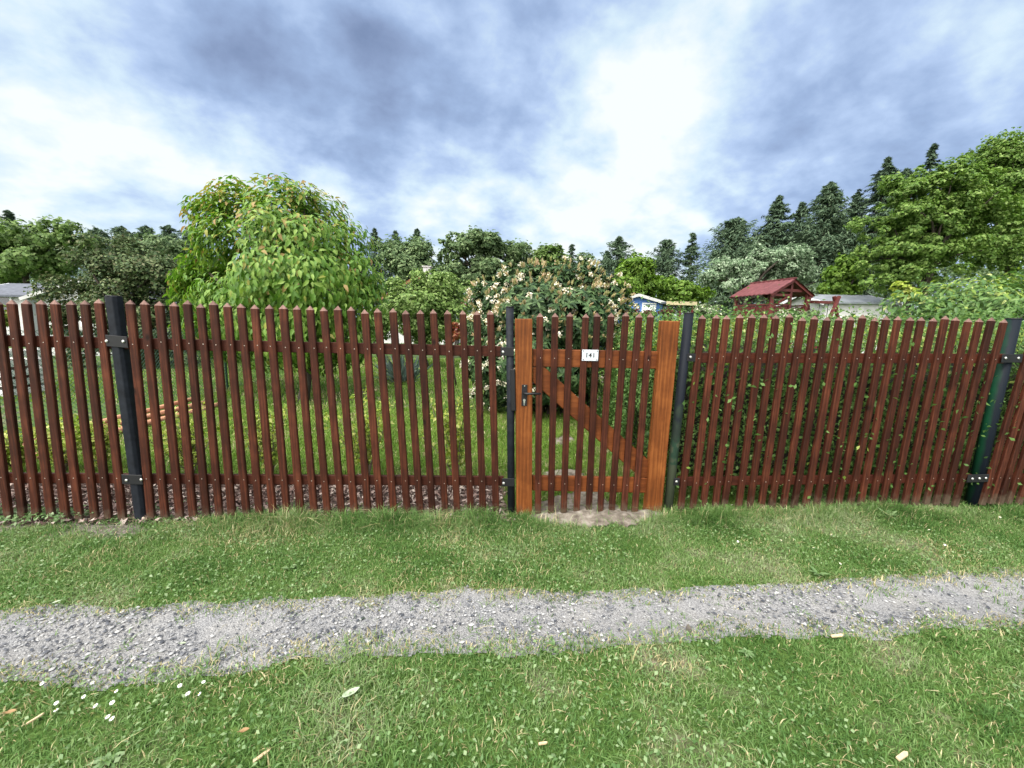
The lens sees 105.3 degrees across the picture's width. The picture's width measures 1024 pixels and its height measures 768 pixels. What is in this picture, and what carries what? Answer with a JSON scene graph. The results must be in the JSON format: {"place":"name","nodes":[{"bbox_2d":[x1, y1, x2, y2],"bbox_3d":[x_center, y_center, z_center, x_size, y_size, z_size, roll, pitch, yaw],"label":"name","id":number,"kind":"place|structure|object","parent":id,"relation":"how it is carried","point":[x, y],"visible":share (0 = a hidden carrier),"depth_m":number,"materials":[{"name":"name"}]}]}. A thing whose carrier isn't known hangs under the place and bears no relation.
{"place":"outdoors","nodes":[
{"label":"outdoors","id":0,"kind":"place"},
{"bbox_2d":[0,357,603,411],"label":"lawn grass","id":1,"kind":"structure","parent":0,"point":[457,364],"depth_m":8.09,"materials":[{"name":"green plant"}]},
{"bbox_2d":[0,332,1023,767],"bbox_3d":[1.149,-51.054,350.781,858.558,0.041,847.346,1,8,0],"label":"ground","id":2,"kind":"structure","parent":0,"point":[600,674],"depth_m":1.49,"materials":[{"name":"green plant"}]},
{"bbox_2d":[3,304,8,327],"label":"yellow shrub","id":3,"kind":"object","parent":2,"relation":"on","point":[6,318],"visible":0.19,"depth_m":7.97,"materials":[{"name":"green plant"}]},
{"bbox_2d":[0,210,37,283],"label":"spruce tree","id":4,"kind":"object","parent":2,"relation":"on","point":[10,215],"visible":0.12,"depth_m":42.84,"materials":[{"name":"green plant"}]},
{"bbox_2d":[0,283,43,335],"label":"cottage","id":5,"kind":"structure","parent":2,"relation":"on","point":[10,291],"depth_m":16.92,"materials":[{"name":"paint"}]},
{"bbox_2d":[0,297,12,309],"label":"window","id":6,"kind":"structure","parent":5,"relation":"in","point":[3,300],"depth_m":16.70,"materials":[{"name":"glass"}]},
{"bbox_2d":[0,347,44,395],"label":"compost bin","id":7,"kind":"object","parent":2,"relation":"on","point":[26,366],"visible":0.06,"depth_m":6.56,"materials":[{"name":"plastic"}]},
{"bbox_2d":[4,427,48,469],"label":"young shrub","id":8,"kind":"object","parent":2,"relation":"on","point":[8,452],"visible":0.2,"depth_m":3.27,"materials":[{"name":"green plant"}]},
{"bbox_2d":[26,713,44,724],"bbox_3d":[-1.576,1.106,1.291,0.006,0.007,0.040,5,9,26],"label":"wood chip","id":9,"kind":"object","parent":2,"relation":"on","point":[35,718],"visible":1,"depth_m":1.29,"materials":[{"name":"beige wood"}]},
{"bbox_2d":[0,214,103,283],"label":"broadleaf tree","id":10,"kind":"object","parent":2,"relation":"on","point":[26,251],"visible":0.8,"depth_m":25.28,"materials":[{"name":"green plant"}]},
{"bbox_2d":[23,414,81,472],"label":"young shrub","id":11,"kind":"object","parent":2,"relation":"on","point":[76,420],"visible":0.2,"depth_m":3.25,"materials":[{"name":"green plant"}]},
{"bbox_2d":[0,299,128,521],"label":"picket fence","id":12,"kind":"object","parent":2,"relation":"on","point":[16,340],"visible":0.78,"depth_m":2.46,"materials":[{"name":"brown wood"}]},
{"bbox_2d":[30,226,111,283],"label":"larch tree","id":13,"kind":"object","parent":2,"relation":"on","point":[96,231],"visible":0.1,"depth_m":43.80,"materials":[{"name":"green plant"}]},
{"bbox_2d":[74,419,121,467],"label":"young shrub","id":14,"kind":"object","parent":2,"relation":"on","point":[107,445],"visible":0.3,"depth_m":3.30,"materials":[{"name":"green plant"}]},
{"bbox_2d":[72,225,133,279],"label":"larch tree","id":15,"kind":"object","parent":2,"relation":"on","point":[117,229],"visible":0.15,"depth_m":44.31,"materials":[{"name":"green plant"}]},
{"bbox_2d":[87,751,122,767],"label":"weed","id":16,"kind":"object","parent":2,"relation":"on","point":[99,764],"visible":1,"depth_m":1.18,"materials":[{"name":"green plant"}]},
{"bbox_2d":[18,279,193,355],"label":"cottage","id":17,"kind":"structure","parent":2,"relation":"on","point":[24,297],"depth_m":13.18,"materials":[{"name":"stone"}]},
{"bbox_2d":[23,225,210,368],"bbox_3d":[-10.403,-2.042,10.279,4.640,4.025,2.369,1,8,0],"label":"dark shrub","id":18,"kind":"object","parent":2,"relation":"on","point":[133,275],"visible":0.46,"depth_m":9.88,"materials":[{"name":"green plant"}]},
{"bbox_2d":[104,295,145,519],"bbox_3d":[-2.463,0.252,2.524,0.139,1.611,0.090,1,8,0],"label":"fence post","id":19,"kind":"object","parent":2,"relation":"on","point":[116,340],"visible":0.91,"depth_m":2.48,"materials":[{"name":"black metal"}]},
{"bbox_2d":[90,225,167,286],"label":"larch tree","id":20,"kind":"object","parent":2,"relation":"on","point":[141,229],"visible":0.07,"depth_m":42.69,"materials":[{"name":"green plant"}]},
{"bbox_2d":[0,328,283,433],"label":"wire fence","id":21,"kind":"object","parent":2,"relation":"on","point":[226,375],"visible":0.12,"depth_m":5.40,"materials":[{"name":"green metal"}]},
{"bbox_2d":[111,230,198,259],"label":"broadleaf tree","id":22,"kind":"object","parent":2,"relation":"on","point":[176,247],"visible":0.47,"depth_m":41.51,"materials":[{"name":"green plant"}]},
{"bbox_2d":[140,224,224,325],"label":"larch tree","id":23,"kind":"object","parent":2,"relation":"on","point":[166,230],"visible":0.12,"depth_m":43.72,"materials":[{"name":"green plant"}]},
{"bbox_2d":[149,401,219,471],"bbox_3d":[-2.787,0.487,3.348,0.645,0.650,0.455,-3,9,-26],"label":"young shrub","id":24,"kind":"object","parent":2,"relation":"on","point":[164,432],"visible":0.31,"depth_m":3.29,"materials":[{"name":"green plant"}]},
{"bbox_2d":[168,227,214,273],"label":"larch tree","id":25,"kind":"object","parent":2,"relation":"on","point":[185,238],"visible":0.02,"depth_m":43.25,"materials":[{"name":"green plant"}]},
{"bbox_2d":[0,474,515,525],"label":"bark mulch","id":26,"kind":"object","parent":2,"relation":"on","point":[319,491],"visible":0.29,"depth_m":2.91,"materials":[{"name":"brown wood"}]},
{"bbox_2d":[0,503,159,527],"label":"ground weeds","id":27,"kind":"object","parent":26,"relation":"on","point":[55,519],"visible":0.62,"depth_m":2.54,"materials":[{"name":"green plant"}]},
{"bbox_2d":[230,403,288,470],"bbox_3d":[-2.095,0.510,3.319,0.419,0.635,0.450,1,8,0],"label":"young shrub","id":28,"kind":"object","parent":26,"relation":"on","point":[273,441],"visible":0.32,"depth_m":3.27,"materials":[{"name":"green plant"}]},
{"bbox_2d":[323,388,395,474],"bbox_3d":[-1.262,0.428,3.350,0.700,0.832,0.500,1,8,0],"label":"young shrub","id":29,"kind":"object","parent":26,"relation":"on","point":[368,442],"visible":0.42,"depth_m":3.28,"materials":[{"name":"green plant"}]},
{"bbox_2d":[253,748,270,762],"bbox_3d":[-0.768,1.141,1.200,0.010,0.008,0.050,9,12,42],"label":"wood chip","id":30,"kind":"object","parent":2,"relation":"on","point":[260,756],"visible":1,"depth_m":1.20,"materials":[{"name":"beige wood"}]},
{"bbox_2d":[162,172,388,402],"bbox_3d":[-4.040,-1.752,7.209,4.179,3.982,3.170,5,9,26],"label":"fruit tree","id":31,"kind":"object","parent":2,"relation":"on","point":[263,273],"visible":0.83,"depth_m":6.24,"materials":[{"name":"green plant"}]},
{"bbox_2d":[125,300,503,519],"bbox_3d":[-1.258,0.215,2.596,2.425,1.480,0.046,1,9,-4],"label":"picket fence","id":32,"kind":"object","parent":2,"relation":"on","point":[204,345],"visible":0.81,"depth_m":2.56,"materials":[{"name":"brown wood"}]},
{"bbox_2d":[339,687,359,698],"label":"fallen leaf","id":33,"kind":"object","parent":2,"relation":"on","point":[346,693],"visible":1,"depth_m":1.40,"materials":[{"name":"plant"}]},
{"bbox_2d":[359,305,399,355],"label":"garden bush","id":34,"kind":"object","parent":2,"relation":"on","point":[386,327],"visible":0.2,"depth_m":14.63,"materials":[{"name":"green plant"}]},
{"bbox_2d":[366,228,396,306],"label":"spruce tree","id":35,"kind":"object","parent":2,"relation":"on","point":[374,233],"visible":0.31,"depth_m":47.92,"materials":[{"name":"green plant"}]},
{"bbox_2d":[8,402,757,514],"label":"lawn grass","id":36,"kind":"structure","parent":2,"relation":"on","point":[502,421],"depth_m":4.14,"materials":[{"name":"green plant"}]},
{"bbox_2d":[49,401,204,441],"bbox_3d":[-4.737,0.451,4.887,0.082,0.079,2.280,1,9,1],"label":"wooden pole","id":37,"kind":"object","parent":36,"relation":"on","point":[162,412],"visible":0.15,"depth_m":5.25,"materials":[{"name":"brown wood"}]},
{"bbox_2d":[34,397,190,439],"bbox_3d":[-4.807,0.379,4.973,0.073,0.068,2.257,0,9,-5],"label":"wooden pole","id":38,"kind":"object","parent":37,"relation":"on","point":[148,410],"visible":0.27,"depth_m":5.16,"materials":[{"name":"brown wood"}]},
{"bbox_2d":[107,403,217,434],"bbox_3d":[-4.500,0.445,5.088,0.080,0.080,1.731,1,9,2],"label":"wooden pole","id":39,"kind":"object","parent":36,"relation":"on","point":[163,418],"visible":0.13,"depth_m":5.01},
{"bbox_2d":[379,230,401,293],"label":"spruce tree","id":40,"kind":"object","parent":2,"relation":"on","point":[396,239],"visible":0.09,"depth_m":49.60,"materials":[{"name":"green plant"}]},
{"bbox_2d":[374,354,432,381],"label":"iris clump","id":41,"kind":"object","parent":2,"relation":"on","point":[389,367],"visible":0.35,"depth_m":8.91,"materials":[{"name":"green plant"}]},
{"bbox_2d":[374,234,440,288],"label":"broadleaf tree","id":42,"kind":"object","parent":2,"relation":"on","point":[404,259],"visible":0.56,"depth_m":39.07,"materials":[{"name":"green plant"}]},
{"bbox_2d":[394,228,432,275],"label":"spruce tree","id":43,"kind":"object","parent":2,"relation":"on","point":[417,232],"visible":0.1,"depth_m":49.54,"materials":[{"name":"green plant"}]},
{"bbox_2d":[377,266,465,343],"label":"cottage","id":44,"kind":"structure","parent":2,"relation":"on","point":[401,337],"depth_m":26.39,"materials":[{"name":"ceramic"}]},
{"bbox_2d":[380,267,476,366],"bbox_3d":[-2.614,-1.976,11.879,2.873,3.106,2.751,-3,10,-27],"label":"ball bush","id":45,"kind":"object","parent":2,"relation":"on","point":[426,293],"visible":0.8,"depth_m":11.22,"materials":[{"name":"green plant"}]},
{"bbox_2d":[418,396,473,471],"bbox_3d":[-0.560,0.498,3.226,0.505,0.765,0.579,1,8,0],"label":"young shrub","id":46,"kind":"object","parent":2,"relation":"on","point":[460,431],"visible":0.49,"depth_m":3.30,"materials":[{"name":"green plant"}]},
{"bbox_2d":[452,322,459,384],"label":"red leaf shrub","id":47,"kind":"object","parent":2,"relation":"on","point":[455,335],"visible":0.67,"depth_m":8.38,"materials":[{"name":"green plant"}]},
{"bbox_2d":[432,225,526,297],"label":"broadleaf tree","id":48,"kind":"object","parent":2,"relation":"on","point":[484,248],"visible":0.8,"depth_m":37.48,"materials":[{"name":"green plant"}]},
{"bbox_2d":[500,306,515,515],"bbox_3d":[-0.024,0.248,2.688,0.124,1.535,0.071,1,8,0],"label":"fence post","id":49,"kind":"object","parent":2,"relation":"on","point":[507,351],"visible":0.93,"depth_m":2.65,"materials":[{"name":"black metal"}]},
{"bbox_2d":[0,498,1023,767],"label":"clover","id":50,"kind":"object","parent":2,"relation":"on","point":[430,756],"visible":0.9,"depth_m":1.48,"materials":[{"name":"green plant"}]},
{"bbox_2d":[496,238,539,282],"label":"broadleaf tree","id":51,"kind":"object","parent":2,"relation":"on","point":[528,255],"visible":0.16,"depth_m":38.57,"materials":[{"name":"green plant"}]},
{"bbox_2d":[29,257,1023,316],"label":"woods","id":52,"kind":"object","parent":2,"relation":"on","point":[983,272],"visible":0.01,"depth_m":50.21,"materials":[{"name":"green plant"}]},
{"bbox_2d":[525,242,570,282],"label":"broadleaf tree","id":53,"kind":"object","parent":2,"relation":"on","point":[546,252],"visible":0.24,"depth_m":35.13,"materials":[{"name":"green plant"}]},
{"bbox_2d":[460,256,642,414],"bbox_3d":[0.597,-0.737,6.023,2.745,2.475,2.761,1,8,0],"label":"rhododendron","id":54,"kind":"object","parent":2,"relation":"on","point":[563,291],"visible":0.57,"depth_m":5.36,"materials":[{"name":"green plant"}]},
{"bbox_2d":[568,244,576,264],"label":"spruce tree","id":55,"kind":"object","parent":2,"relation":"on","point":[571,249],"visible":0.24,"depth_m":49.90,"materials":[{"name":"green plant"}]},
{"bbox_2d":[541,436,608,509],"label":"garden path","id":56,"kind":"structure","parent":2,"relation":"on","point":[570,502],"depth_m":3.07,"materials":[{"name":"stone"}]},
{"bbox_2d":[574,250,595,276],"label":"broadleaf tree","id":57,"kind":"object","parent":2,"relation":"on","point":[586,257],"visible":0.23,"depth_m":45.89,"materials":[{"name":"green plant"}]},
{"bbox_2d":[530,504,662,526],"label":"bare earth","id":58,"kind":"structure","parent":2,"relation":"on","point":[593,518],"depth_m":2.74,"materials":[{"name":"beige soil"}]},
{"bbox_2d":[598,250,612,276],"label":"spruce tree","id":59,"kind":"object","parent":2,"relation":"on","point":[606,251],"visible":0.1,"depth_m":43.21,"materials":[{"name":"green plant"}]},
{"bbox_2d":[594,236,634,279],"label":"tree","id":60,"kind":"object","parent":2,"relation":"on","point":[619,245],"visible":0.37,"depth_m":39.99,"materials":[{"name":"green plant"}]},
{"bbox_2d":[612,249,667,297],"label":"broadleaf tree","id":61,"kind":"object","parent":2,"relation":"on","point":[639,275],"visible":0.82,"depth_m":29.43,"materials":[{"name":"green plant"}]},
{"bbox_2d":[618,294,665,321],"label":"cottage","id":62,"kind":"structure","parent":2,"relation":"on","point":[642,302],"depth_m":23.51,"materials":[{"name":"blue wood"}]},
{"bbox_2d":[642,303,655,312],"bbox_3d":[8.259,-4.545,23.569,0.850,0.700,0.070,1,9,-2],"label":"window","id":63,"kind":"structure","parent":62,"relation":"in","point":[645,308],"depth_m":23.54,"materials":[{"name":"white glass"}]},
{"bbox_2d":[633,309,674,319],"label":"barberry bush","id":64,"kind":"object","parent":2,"relation":"on","point":[660,311],"visible":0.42,"depth_m":9.27,"materials":[{"name":"plant"}]},
{"bbox_2d":[595,292,729,444],"bbox_3d":[1.833,-0.224,4.833,1.859,1.806,1.646,1,8,0],"label":"hedge","id":65,"kind":"object","parent":2,"relation":"on","point":[614,371],"visible":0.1,"depth_m":5.00,"materials":[{"name":"green plant"}]},
{"bbox_2d":[645,239,693,317],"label":"tree","id":66,"kind":"object","parent":2,"relation":"on","point":[665,262],"visible":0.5,"depth_m":41.83,"materials":[{"name":"green plant"}]},
{"bbox_2d":[659,301,696,320],"bbox_3d":[9.708,-3.526,24.180,1.743,2.906,3.270,1,8,0],"label":"carport","id":67,"kind":"object","parent":2,"relation":"on","point":[676,303],"visible":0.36,"depth_m":22.50,"materials":[{"name":"wood"}]},
{"bbox_2d":[664,313,695,512],"bbox_3d":[1.193,0.275,2.782,0.123,1.543,0.076,1,8,0],"label":"fence post","id":68,"kind":"object","parent":2,"relation":"on","point":[686,357],"visible":0.94,"depth_m":2.75,"materials":[{"name":"metal"}]},
{"bbox_2d":[515,313,679,516],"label":"garden gate","id":69,"kind":"structure","parent":68,"relation":"attached to","point":[648,478],"depth_m":2.70,"materials":[{"name":"brown wood"}]},
{"bbox_2d":[582,350,598,360],"bbox_3d":[0.527,-0.193,2.631,0.111,0.075,0.006,1,9,-4],"label":"number plate","id":70,"kind":"object","parent":69,"relation":"attached to","point":[589,355],"visible":1,"depth_m":2.63,"materials":[{"name":"white metal"}]},
{"bbox_2d":[655,274,716,320],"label":"broadleaf tree","id":71,"kind":"object","parent":2,"relation":"on","point":[675,291],"visible":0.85,"depth_m":31.55,"materials":[{"name":"green plant"}]},
{"bbox_2d":[665,232,711,322],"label":"spruce tree","id":72,"kind":"object","parent":2,"relation":"on","point":[692,244],"visible":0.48,"depth_m":42.25,"materials":[{"name":"green plant"}]},
{"bbox_2d":[693,304,723,318],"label":"cream shrub","id":73,"kind":"object","parent":2,"relation":"on","point":[704,311],"visible":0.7,"depth_m":7.79,"materials":[{"name":"green plant"}]},
{"bbox_2d":[671,216,779,334],"bbox_3d":[22.015,-10.201,38.884,12.660,12.371,12.585,1,8,0],"label":"larch tree","id":74,"kind":"object","parent":2,"relation":"on","point":[734,232],"visible":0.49,"depth_m":37.74,"materials":[{"name":"green plant"}]},
{"bbox_2d":[696,240,818,345],"bbox_3d":[11.344,-3.783,18.193,5.699,5.382,2.447,1,8,0],"label":"silver tree","id":75,"kind":"object","parent":2,"relation":"on","point":[757,265],"visible":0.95,"depth_m":17.47,"materials":[{"name":"green plant"}]},
{"bbox_2d":[699,195,821,339],"bbox_3d":[24.116,-10.295,35.709,11.813,14.096,12.182,1,8,0],"label":"spruce tree","id":76,"kind":"object","parent":2,"relation":"on","point":[773,225],"visible":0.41,"depth_m":35.70,"materials":[{"name":"green plant"}]},
{"bbox_2d":[730,277,814,347],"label":"play tower","id":77,"kind":"structure","parent":2,"relation":"on","point":[792,287],"depth_m":15.12,"materials":[{"name":"red wood"}]},
{"bbox_2d":[745,202,815,329],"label":"spruce tree","id":78,"kind":"object","parent":2,"relation":"on","point":[800,210],"visible":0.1,"depth_m":37.74,"materials":[{"name":"green plant"}]},
{"bbox_2d":[747,308,819,342],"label":"variegated shrub","id":79,"kind":"object","parent":2,"relation":"on","point":[808,313],"visible":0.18,"depth_m":5.85,"materials":[{"name":"green plant"}]},
{"bbox_2d":[711,214,869,260],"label":"broadleaf tree","id":80,"kind":"object","parent":2,"relation":"on","point":[787,239],"visible":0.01,"depth_m":43.45,"materials":[{"name":"green plant"}]},
{"bbox_2d":[789,296,842,348],"bbox_3d":[11.836,-2.046,15.127,2.688,2.796,1.164,-3,10,-28],"label":"swing frame","id":81,"kind":"object","parent":2,"relation":"on","point":[835,299],"visible":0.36,"depth_m":14.71,"materials":[{"name":"brown wood"}]},
{"bbox_2d":[610,274,1023,510],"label":"hedge","id":82,"kind":"object","parent":2,"relation":"on","point":[1010,384],"visible":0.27,"depth_m":3.13,"materials":[{"name":"green plant"}]},
{"bbox_2d":[809,565,830,575],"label":"weed","id":83,"kind":"object","parent":2,"relation":"on","point":[814,571],"visible":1,"depth_m":2.16,"materials":[{"name":"green plant"}]},
{"bbox_2d":[753,181,898,325],"bbox_3d":[26.869,-10.109,35.237,12.062,15.175,12.976,1,8,0],"label":"larch tree","id":84,"kind":"object","parent":2,"relation":"on","point":[824,236],"visible":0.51,"depth_m":33.62,"materials":[{"name":"green plant"}]},
{"bbox_2d":[776,294,902,352],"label":"cottage","id":85,"kind":"structure","parent":2,"relation":"on","point":[854,300],"depth_m":21.73,"materials":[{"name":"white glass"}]},
{"bbox_2d":[812,252,868,294],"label":"broadleaf tree","id":86,"kind":"object","parent":2,"relation":"on","point":[839,277],"visible":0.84,"depth_m":23.75,"materials":[{"name":"green plant"}]},
{"bbox_2d":[677,313,1007,512],"bbox_3d":[2.420,0.233,2.854,2.403,1.477,0.046,1,9,-4],"label":"picket fence","id":87,"kind":"object","parent":2,"relation":"on","point":[842,359],"visible":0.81,"depth_m":2.83,"materials":[{"name":"brown wood"}]},
{"bbox_2d":[831,189,899,308],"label":"spruce tree","id":88,"kind":"object","parent":2,"relation":"on","point":[854,207],"visible":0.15,"depth_m":35.63,"materials":[{"name":"green plant"}]},
{"bbox_2d":[842,314,912,326],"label":"pale shrub","id":89,"kind":"object","parent":2,"relation":"on","point":[849,316],"visible":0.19,"depth_m":5.47,"materials":[{"name":"green plant"}]},
{"bbox_2d":[878,508,896,516],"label":"weed","id":90,"kind":"object","parent":2,"relation":"on","point":[892,514],"visible":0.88,"depth_m":2.81,"materials":[{"name":"green plant"}]},
{"bbox_2d":[828,156,948,313],"bbox_3d":[29.951,-10.817,33.222,10.573,15.591,10.014,1,8,0],"label":"spruce tree","id":91,"kind":"object","parent":2,"relation":"on","point":[889,168],"visible":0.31,"depth_m":32.01,"materials":[{"name":"green plant"}]},
{"bbox_2d":[896,751,907,761],"bbox_3d":[1.231,1.172,1.231,0.055,0.008,0.012,-2,9,-21],"label":"wood chip","id":92,"kind":"object","parent":2,"relation":"on","point":[901,756],"visible":1,"depth_m":1.23,"materials":[{"name":"beige wood"}]},
{"bbox_2d":[889,281,922,325],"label":"sapling","id":93,"kind":"object","parent":2,"relation":"on","point":[906,288],"visible":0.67,"depth_m":5.04,"materials":[{"name":"green plant"}]},
{"bbox_2d":[857,167,960,325],"bbox_3d":[33.749,-10.774,34.349,9.568,15.798,9.761,1,8,0],"label":"larch tree","id":94,"kind":"object","parent":2,"relation":"on","point":[907,172],"visible":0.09,"depth_m":33.35,"materials":[{"name":"green plant"}]},
{"bbox_2d":[888,143,952,347],"bbox_3d":[33.223,-10.824,31.594,6.221,16.222,6.186,4,9,18],"label":"spruce tree","id":95,"kind":"object","parent":2,"relation":"on","point":[931,156],"visible":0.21,"depth_m":30.57,"materials":[{"name":"green plant"}]},
{"bbox_2d":[843,153,1023,300],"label":"broadleaf tree","id":96,"kind":"object","parent":2,"relation":"on","point":[923,238],"visible":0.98,"depth_m":19.26,"materials":[{"name":"green plant"}]},
{"bbox_2d":[878,267,1023,350],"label":"laurel bush","id":97,"kind":"object","parent":2,"relation":"on","point":[976,295],"visible":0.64,"depth_m":4.62,"materials":[{"name":"green plant"}]},
{"bbox_2d":[955,126,1023,282],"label":"broadleaf tree","id":98,"kind":"object","parent":2,"relation":"on","point":[1008,153],"visible":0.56,"depth_m":21.06,"materials":[{"name":"green plant"}]},
{"bbox_2d":[964,318,1022,506],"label":"fence post","id":99,"kind":"object","parent":2,"relation":"on","point":[991,417],"visible":0.94,"depth_m":2.96,"materials":[{"name":"green metal"}]},
{"bbox_2d":[978,352,1023,504],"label":"picket fence","id":100,"kind":"object","parent":2,"relation":"on","point":[1002,477],"visible":0.91,"depth_m":2.98,"materials":[{"name":"brown wood"}]},
{"bbox_2d":[0,567,1023,692],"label":"path","id":101,"kind":"structure","parent":0,"point":[878,604],"depth_m":1.79,"materials":[{"name":"grey gravel"}]},
{"bbox_2d":[547,639,557,649],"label":"weed","id":102,"kind":"object","parent":101,"relation":"on","point":[553,647],"visible":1,"depth_m":1.64,"materials":[{"name":"green plant"}]},
{"bbox_2d":[0,0,1023,330],"label":"sky","id":103,"kind":"structure","parent":0,"point":[585,124],"materials":[{"name":"blue"}]},
{"bbox_2d":[738,647,754,657],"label":"weed","id":104,"kind":"object","parent":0,"point":[745,651],"visible":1,"depth_m":1.63,"materials":[{"name":"green plant"}]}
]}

